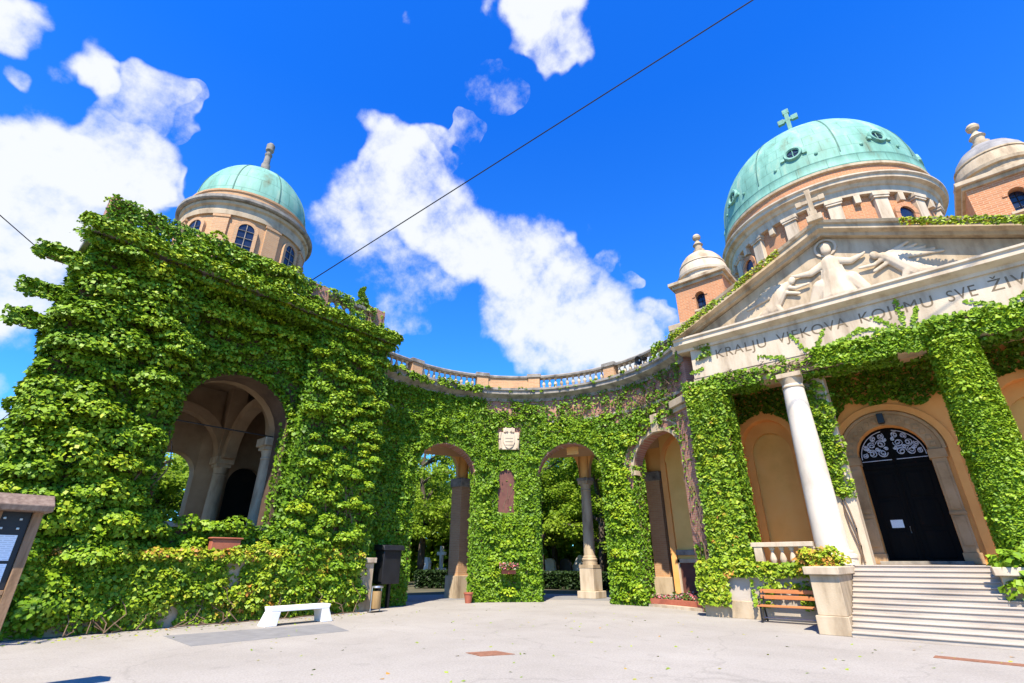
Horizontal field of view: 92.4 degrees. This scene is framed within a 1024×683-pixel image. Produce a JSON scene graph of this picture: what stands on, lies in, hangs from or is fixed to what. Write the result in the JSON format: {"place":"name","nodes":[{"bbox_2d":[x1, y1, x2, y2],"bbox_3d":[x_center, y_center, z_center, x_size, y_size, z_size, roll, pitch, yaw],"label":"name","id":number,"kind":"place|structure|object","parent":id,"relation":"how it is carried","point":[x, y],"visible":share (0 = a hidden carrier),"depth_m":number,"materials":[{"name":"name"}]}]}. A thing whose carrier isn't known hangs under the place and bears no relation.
{"place":"outdoors","nodes":[
{"label":"outdoors","id":0,"kind":"place"},
{"bbox_2d":[0,215,34,245],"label":"overhead cable","id":1,"kind":"object","parent":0,"point":[17,230],"visible":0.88,"depth_m":13.98,"materials":[{"name":"black paint"}]},
{"bbox_2d":[407,594,610,601],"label":"cemetery path","id":2,"kind":"structure","parent":0,"point":[411,598],"depth_m":23.94,"materials":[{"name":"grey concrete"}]},
{"bbox_2d":[407,581,610,601],"bbox_3d":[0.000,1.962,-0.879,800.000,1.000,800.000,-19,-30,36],"label":"ground","id":3,"kind":"structure","parent":0,"point":[412,590],"depth_m":29.59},
{"bbox_2d":[150,452,188,521],"bbox_3d":[-18.226,8.873,24.676,6.650,7.418,6.323,-19,-30,36],"label":"tree","id":4,"kind":"object","parent":3,"relation":"on","point":[167,500],"visible":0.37,"depth_m":24.75,"materials":[{"name":"green plant"}]},
{"bbox_2d":[166,455,188,498],"bbox_3d":[-17.885,10.041,29.674,6.611,9.352,7.430,-19,-30,36],"label":"tree","id":5,"kind":"object","parent":3,"relation":"on","point":[183,491],"visible":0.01,"depth_m":30.20,"materials":[{"name":"green plant"}]},
{"bbox_2d":[166,454,654,580],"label":"wood","id":6,"kind":"object","parent":3,"relation":"on","point":[568,550],"visible":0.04,"depth_m":47.19,"materials":[{"name":"green plant"}]},
{"bbox_2d":[411,470,435,542],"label":"tree","id":7,"kind":"object","parent":3,"relation":"on","point":[417,521],"visible":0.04,"depth_m":45.11,"materials":[{"name":"green plant"}]},
{"bbox_2d":[423,557,430,569],"bbox_3d":[-6.664,17.545,37.492,1.250,1.938,0.750,-19,-30,36],"label":"gravestone","id":8,"kind":"object","parent":3,"relation":"on","point":[427,562],"visible":0.22,"depth_m":37.43,"materials":[{"name":"grey stone"}]},
{"bbox_2d":[413,569,447,588],"bbox_3d":[-2.458,15.969,32.978,8.388,1.279,1.096,-3,-24,6],"label":"clipped hedge","id":9,"kind":"object","parent":3,"relation":"on","point":[431,578],"visible":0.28,"depth_m":32.99,"materials":[{"name":"green plant"}]},
{"bbox_2d":[412,454,455,569],"bbox_3d":[-6.894,12.918,38.021,7.895,10.933,7.521,-19,-30,36],"label":"tree","id":10,"kind":"object","parent":3,"relation":"on","point":[427,513],"visible":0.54,"depth_m":37.24,"materials":[{"name":"green plant"}]},
{"bbox_2d":[435,546,446,569],"bbox_3d":[-5.483,17.296,37.941,1.200,2.760,0.720,-19,-30,36],"label":"gravestone","id":11,"kind":"object","parent":3,"relation":"on","point":[441,553],"visible":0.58,"depth_m":38.03,"materials":[{"name":"grey stone"}]},
{"bbox_2d":[414,470,469,538],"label":"tree","id":12,"kind":"object","parent":3,"relation":"on","point":[447,485],"visible":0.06,"depth_m":45.27,"materials":[{"name":"green plant"}]},
{"bbox_2d":[432,457,542,538],"bbox_3d":[-1.896,12.681,37.910,7.503,11.281,7.520,12,-27,-25],"label":"tree","id":13,"kind":"object","parent":3,"relation":"on","point":[447,461],"visible":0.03,"depth_m":38.35,"materials":[{"name":"green plant"}]},
{"bbox_2d":[542,485,551,521],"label":"tree","id":14,"kind":"object","parent":3,"relation":"on","point":[544,506],"visible":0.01,"depth_m":40.36,"materials":[{"name":"green plant"}]},
{"bbox_2d":[545,559,555,570],"bbox_3d":[2.944,17.781,37.923,1.200,1.860,0.720,-19,-30,36],"label":"gravestone","id":15,"kind":"object","parent":3,"relation":"on","point":[550,564],"visible":0.37,"depth_m":37.94,"materials":[{"name":"grey stone"}]},
{"bbox_2d":[540,457,580,570],"bbox_3d":[2.316,12.971,37.419,7.148,10.340,5.899,-19,-30,36],"label":"tree","id":16,"kind":"object","parent":3,"relation":"on","point":[547,495],"visible":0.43,"depth_m":36.81,"materials":[{"name":"green plant"}]},
{"bbox_2d":[542,458,581,570],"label":"tree","id":17,"kind":"object","parent":3,"relation":"on","point":[558,501],"visible":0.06,"depth_m":40.35,"materials":[{"name":"green plant"}]},
{"bbox_2d":[559,559,571,584],"bbox_3d":[4.159,17.734,37.818,1.200,1.860,0.720,-19,-30,36],"label":"gravestone","id":18,"kind":"object","parent":3,"relation":"on","point":[565,564],"visible":0.43,"depth_m":37.88,"materials":[{"name":"black stone"}]},
{"bbox_2d":[543,456,607,571],"bbox_3d":[6.120,11.736,33.799,6.202,9.646,7.029,-19,-30,36],"label":"tree","id":19,"kind":"object","parent":3,"relation":"on","point":[569,511],"visible":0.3,"depth_m":33.54,"materials":[{"name":"green plant"}]},
{"bbox_2d":[543,570,609,590],"bbox_3d":[4.948,15.186,31.170,7.290,1.232,1.100,-14,-27,28],"label":"clipped hedge","id":20,"kind":"object","parent":3,"relation":"on","point":[557,579],"visible":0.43,"depth_m":31.67,"materials":[{"name":"green plant"}]},
{"bbox_2d":[548,458,606,558],"bbox_3d":[5.960,12.586,37.650,7.062,11.244,6.597,2,-24,-3],"label":"tree","id":21,"kind":"object","parent":3,"relation":"on","point":[575,482],"visible":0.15,"depth_m":37.43,"materials":[{"name":"green plant"}]},
{"bbox_2d":[572,555,583,570],"bbox_3d":[5.516,17.582,37.772,2.141,2.100,0.960,-19,-30,36],"label":"gravestone","id":22,"kind":"object","parent":3,"relation":"on","point":[577,563],"visible":0.1,"depth_m":37.75,"materials":[{"name":"grey stone"}]},
{"bbox_2d":[552,457,606,564],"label":"tree","id":23,"kind":"object","parent":3,"relation":"on","point":[598,480],"visible":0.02,"depth_m":41.33,"materials":[{"name":"green plant"}]},
{"bbox_2d":[643,458,651,546],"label":"tree","id":24,"kind":"object","parent":3,"relation":"on","point":[647,509],"visible":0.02,"depth_m":31.28,"materials":[{"name":"green plant"}]},
{"bbox_2d":[642,463,653,562],"bbox_3d":[11.034,12.054,36.861,7.012,11.566,7.275,-19,-30,36],"label":"tree","id":25,"kind":"object","parent":3,"relation":"on","point":[644,464],"depth_m":35.66,"materials":[{"name":"green plant"}]},
{"bbox_2d":[0,599,1023,682],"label":"pavement","id":26,"kind":"structure","parent":0,"point":[366,647],"depth_m":9.63,"materials":[{"name":"grey concrete"}]},
{"bbox_2d":[0,492,54,630],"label":"notice board","id":27,"kind":"object","parent":26,"relation":"on","point":[21,515],"visible":1,"depth_m":6.71,"materials":[{"name":"brown wood"}]},
{"bbox_2d":[0,558,376,640],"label":"wall","id":28,"kind":"structure","parent":26,"relation":"on","point":[364,605],"depth_m":14.12,"materials":[{"name":"stone"}]},
{"bbox_2d":[0,539,367,640],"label":"climbing vine","id":29,"kind":"object","parent":28,"relation":"attached to","point":[167,574],"visible":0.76,"depth_m":14.07,"materials":[{"name":"green plant"}]},
{"bbox_2d":[208,537,243,551],"bbox_3d":[-8.917,6.339,15.224,0.330,0.480,0.950,-19,-30,36],"label":"terracotta trough","id":30,"kind":"object","parent":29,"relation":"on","point":[219,543],"visible":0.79,"depth_m":15.10,"materials":[{"name":"red ceramic"}]},
{"bbox_2d":[0,143,395,551],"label":"pavilion","id":31,"kind":"structure","parent":26,"relation":"on","point":[224,438],"depth_m":21.57,"materials":[{"name":"stone"}]},
{"bbox_2d":[0,193,403,632],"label":"climbing vine","id":32,"kind":"object","parent":31,"relation":"attached to","point":[127,512],"visible":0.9,"depth_m":14.97,"materials":[{"name":"green plant"}]},
{"bbox_2d":[218,469,256,524],"bbox_3d":[-13.113,8.904,22.917,0.100,5.790,1.600,-19,-30,36],"label":"doorway","id":33,"kind":"structure","parent":31,"relation":"in","point":[239,488],"depth_m":23.52,"materials":[{"name":"black"}]},
{"bbox_2d":[357,286,368,304],"bbox_3d":[-6.956,-2.062,22.930,0.621,1.216,0.676,-19,-30,36],"label":"shrub","id":34,"kind":"object","parent":31,"relation":"on","point":[362,297],"visible":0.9,"depth_m":22.81,"materials":[{"name":"green plant"}]},
{"bbox_2d":[309,0,752,281],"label":"overhead cable","id":35,"kind":"object","parent":31,"relation":"attached to","point":[544,132],"visible":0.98,"depth_m":16.97,"materials":[{"name":"black paint"}]},
{"bbox_2d":[164,624,347,645],"bbox_3d":[-6.163,7.299,12.253,4.070,0.019,2.239,18,-30,-35],"label":"asphalt patch","id":36,"kind":"object","parent":26,"relation":"on","point":[198,639],"visible":0.93,"depth_m":12.10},
{"bbox_2d":[257,603,331,626],"bbox_3d":[-6.272,7.978,14.362,0.470,0.476,2.051,-19,-30,36],"label":"white bench","id":37,"kind":"object","parent":26,"relation":"on","point":[271,616],"visible":1,"depth_m":14.13,"materials":[{"name":"concrete"}]},
{"bbox_2d":[367,585,382,612],"bbox_3d":[-4.858,9.220,17.595,0.420,0.860,0.440,-19,-30,36],"label":"litter bin","id":38,"kind":"object","parent":26,"relation":"on","point":[375,601],"visible":1,"depth_m":17.47,"materials":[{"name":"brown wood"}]},
{"bbox_2d":[373,544,404,607],"bbox_3d":[-4.915,9.210,19.307,0.711,2.279,1.000,-19,-30,36],"label":"black cabinet","id":39,"kind":"object","parent":26,"relation":"on","point":[387,568],"visible":0.95,"depth_m":19.26,"materials":[{"name":"metal"}]},
{"bbox_2d":[464,592,472,602],"bbox_3d":[-1.896,11.129,21.315,0.420,0.420,0.414,-19,-30,36],"label":"flower pot","id":40,"kind":"object","parent":26,"relation":"on","point":[468,596],"visible":0.96,"depth_m":21.20,"materials":[{"name":"ceramic"}]},
{"bbox_2d":[466,651,513,656],"bbox_3d":[-0.427,6.115,9.602,0.846,0.032,0.507,9,-26,-19],"label":"drain cover","id":41,"kind":"object","parent":26,"relation":"on","point":[488,653],"visible":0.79,"depth_m":9.58,"materials":[{"name":"metal"}]},
{"bbox_2d":[1,605,1012,682],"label":"fallen leaves","id":42,"kind":"object","parent":26,"relation":"on","point":[392,621],"visible":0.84,"depth_m":11.41,"materials":[{"name":"green plant"}]},
{"bbox_2d":[367,330,709,611],"bbox_3d":[1.260,6.447,23.535,19.884,10.780,8.931,-3,-24,7],"label":"arcade","id":43,"kind":"object","parent":26,"relation":"on","point":[675,538],"visible":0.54,"depth_m":23.96,"materials":[{"name":"stone"}]},
{"bbox_2d":[365,329,706,612],"bbox_3d":[0.823,5.802,22.101,13.464,10.933,5.698,-3,-24,6],"label":"climbing vine","id":44,"kind":"object","parent":43,"relation":"attached to","point":[619,503],"visible":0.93,"depth_m":22.58,"materials":[{"name":"green plant"}]},
{"bbox_2d":[499,562,518,573],"bbox_3d":[-0.126,10.129,21.956,0.907,0.488,0.466,2,-24,-3],"label":"flower box","id":45,"kind":"object","parent":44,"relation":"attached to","point":[503,565],"visible":1,"depth_m":21.90,"materials":[{"name":"ceramic"}]},
{"bbox_2d":[634,356,646,364],"bbox_3d":[6.064,0.903,23.146,0.461,0.521,0.654,-19,-30,36],"label":"loudspeaker","id":46,"kind":"object","parent":43,"relation":"attached to","point":[638,360],"visible":0.99,"depth_m":23.09,"materials":[{"name":"black paint"}]},
{"bbox_2d":[649,590,702,611],"bbox_3d":[7.241,10.122,19.246,2.373,0.565,3.818,13,-27,-27],"label":"flower bed","id":47,"kind":"object","parent":26,"relation":"on","point":[684,601],"visible":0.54,"depth_m":19.13,"materials":[{"name":"pink plant"}]},
{"bbox_2d":[757,588,816,622],"bbox_3d":[8.363,7.688,14.238,2.220,0.907,0.667,-19,-30,36],"label":"wooden bench","id":48,"kind":"object","parent":26,"relation":"on","point":[781,597],"visible":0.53,"depth_m":14.58,"materials":[{"name":"orange wood"}]},
{"bbox_2d":[668,108,1023,650],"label":"church","id":49,"kind":"structure","parent":26,"relation":"on","point":[822,206],"depth_m":17.29,"materials":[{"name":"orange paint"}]},
{"bbox_2d":[682,384,815,611],"bbox_3d":[8.203,5.122,16.967,4.432,7.857,1.565,-19,-30,36],"label":"climbing vine","id":50,"kind":"object","parent":49,"relation":"attached to","point":[725,517],"visible":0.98,"depth_m":16.99,"materials":[{"name":"green plant"}]},
{"bbox_2d":[791,375,865,576],"bbox_3d":[9.703,3.959,15.672,2.621,6.424,1.432,4,-24,-9],"label":"climbing vine","id":51,"kind":"object","parent":49,"relation":"attached to","point":[819,556],"visible":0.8,"depth_m":15.98,"materials":[{"name":"green plant"}]},
{"bbox_2d":[670,214,1023,363],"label":"climbing vine","id":52,"kind":"object","parent":49,"relation":"attached to","point":[999,219],"visible":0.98,"depth_m":15.87,"materials":[{"name":"green plant"}]},
{"bbox_2d":[681,290,1023,426],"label":"climbing vine","id":53,"kind":"object","parent":49,"relation":"attached to","point":[989,318],"visible":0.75,"depth_m":16.53,"materials":[{"name":"green plant"}]},
{"bbox_2d":[859,428,964,560],"bbox_3d":[13.829,5.312,17.285,2.040,4.600,0.201,-19,-30,36],"label":"door","id":54,"kind":"structure","parent":49,"relation":"in","point":[914,518],"depth_m":17.18,"materials":[{"name":"black wood"}]},
{"bbox_2d":[926,332,1023,600],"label":"climbing vine","id":55,"kind":"object","parent":49,"relation":"attached to","point":[995,484],"visible":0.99,"depth_m":13.22,"materials":[{"name":"green plant"}]},
{"bbox_2d":[933,655,1023,666],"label":"drain strip","id":56,"kind":"object","parent":26,"relation":"on","point":[981,661],"visible":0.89,"depth_m":8.85,"materials":[{"name":"metal"}]},
{"bbox_2d":[0,0,1023,545],"label":"sky","id":57,"kind":"structure","parent":0,"point":[563,255],"materials":[{"name":"blue"}]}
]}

